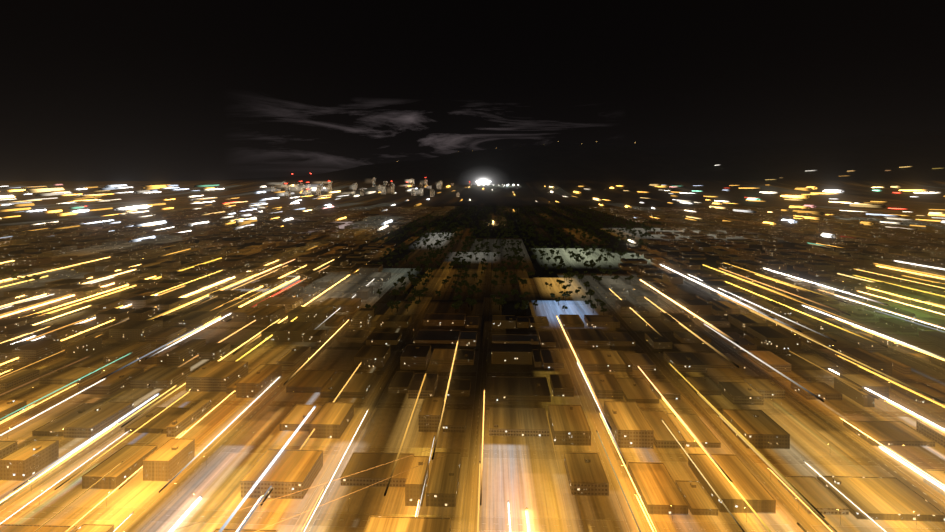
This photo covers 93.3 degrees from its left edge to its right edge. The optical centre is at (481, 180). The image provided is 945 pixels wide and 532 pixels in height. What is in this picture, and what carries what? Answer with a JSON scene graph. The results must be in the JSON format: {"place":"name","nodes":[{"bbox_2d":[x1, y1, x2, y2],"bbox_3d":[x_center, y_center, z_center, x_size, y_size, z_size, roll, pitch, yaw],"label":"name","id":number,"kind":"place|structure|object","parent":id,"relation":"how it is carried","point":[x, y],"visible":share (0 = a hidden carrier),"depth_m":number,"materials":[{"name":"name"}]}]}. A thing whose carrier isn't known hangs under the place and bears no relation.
{"place":"outdoors","nodes":[
{"label":"outdoors","id":0,"kind":"place"},
{"bbox_2d":[169,445,442,531],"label":"guy wire","id":1,"kind":"object","parent":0,"point":[299,491],"visible":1,"depth_m":44.29,"materials":[{"name":"beige"}]},
{"bbox_2d":[255,454,447,531],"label":"guy wire","id":2,"kind":"object","parent":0,"point":[348,494],"visible":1,"depth_m":39.73,"materials":[{"name":"beige"}]},
{"bbox_2d":[0,207,944,531],"bbox_3d":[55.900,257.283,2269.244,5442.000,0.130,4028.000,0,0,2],"label":"pavements","id":3,"kind":"structure","parent":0,"point":[538,487],"depth_m":515.42,"materials":[{"name":"brown concrete"}]},
{"bbox_2d":[0,206,664,314],"bbox_3d":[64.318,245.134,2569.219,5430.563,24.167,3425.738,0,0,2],"label":"park trees","id":4,"kind":"object","parent":3,"relation":"on","point":[470,301],"visible":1,"depth_m":1555.99,"materials":[{"name":"green plant"}]},
{"bbox_2d":[0,205,944,531],"bbox_3d":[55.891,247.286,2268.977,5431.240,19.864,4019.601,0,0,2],"label":"buildings","id":5,"kind":"structure","parent":3,"relation":"on","point":[630,421],"depth_m":646.90,"materials":[{"name":"brown"}]},
{"bbox_2d":[1,255,944,531],"bbox_3d":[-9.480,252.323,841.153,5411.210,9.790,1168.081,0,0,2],"label":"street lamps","id":6,"kind":"object","parent":3,"relation":"on","point":[349,497],"visible":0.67,"depth_m":470.02,"materials":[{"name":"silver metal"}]},
{"bbox_2d":[0,207,944,531],"bbox_3d":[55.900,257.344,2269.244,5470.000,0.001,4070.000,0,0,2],"label":"roads","id":7,"kind":"structure","parent":0,"point":[158,511],"depth_m":483.13,"materials":[{"name":"asphalt"}]},
{"bbox_2d":[0,129,944,204],"bbox_3d":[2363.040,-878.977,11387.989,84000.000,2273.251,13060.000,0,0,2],"label":"hills","id":8,"kind":"structure","parent":0,"point":[567,169],"depth_m":9059.29,"materials":[{"name":"black"}]},
{"bbox_2d":[397,141,943,179],"bbox_3d":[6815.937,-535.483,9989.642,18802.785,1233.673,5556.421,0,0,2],"label":"hillside lights","id":9,"kind":"object","parent":8,"relation":"on","point":[817,170],"visible":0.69,"depth_m":8859.48},
{"bbox_2d":[0,257,944,531],"bbox_3d":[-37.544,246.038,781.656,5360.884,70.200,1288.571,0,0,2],"label":"light streaks","id":10,"kind":"object","parent":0,"point":[768,463],"visible":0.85,"depth_m":707.39,"materials":[{"name":"yellow"}]},
{"bbox_2d":[0,184,944,531],"bbox_3d":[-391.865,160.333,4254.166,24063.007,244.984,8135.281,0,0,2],"label":"light trails","id":11,"kind":"object","parent":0,"point":[236,222],"visible":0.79,"depth_m":2725.62,"materials":[{"name":"yellow"}]},
{"bbox_2d":[0,203,944,225],"bbox_3d":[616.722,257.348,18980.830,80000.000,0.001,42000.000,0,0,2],"label":"ground","id":12,"kind":"structure","parent":0,"point":[42,217],"depth_m":4301.64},
{"bbox_2d":[271,178,470,196],"bbox_3d":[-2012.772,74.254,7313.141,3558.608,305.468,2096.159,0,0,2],"label":"downtown buildings","id":13,"kind":"structure","parent":12,"relation":"on","point":[319,189],"depth_m":7132.81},
{"bbox_2d":[0,0,944,180],"label":"sky","id":14,"kind":"structure","parent":0,"point":[91,90],"materials":[{"name":"black"}]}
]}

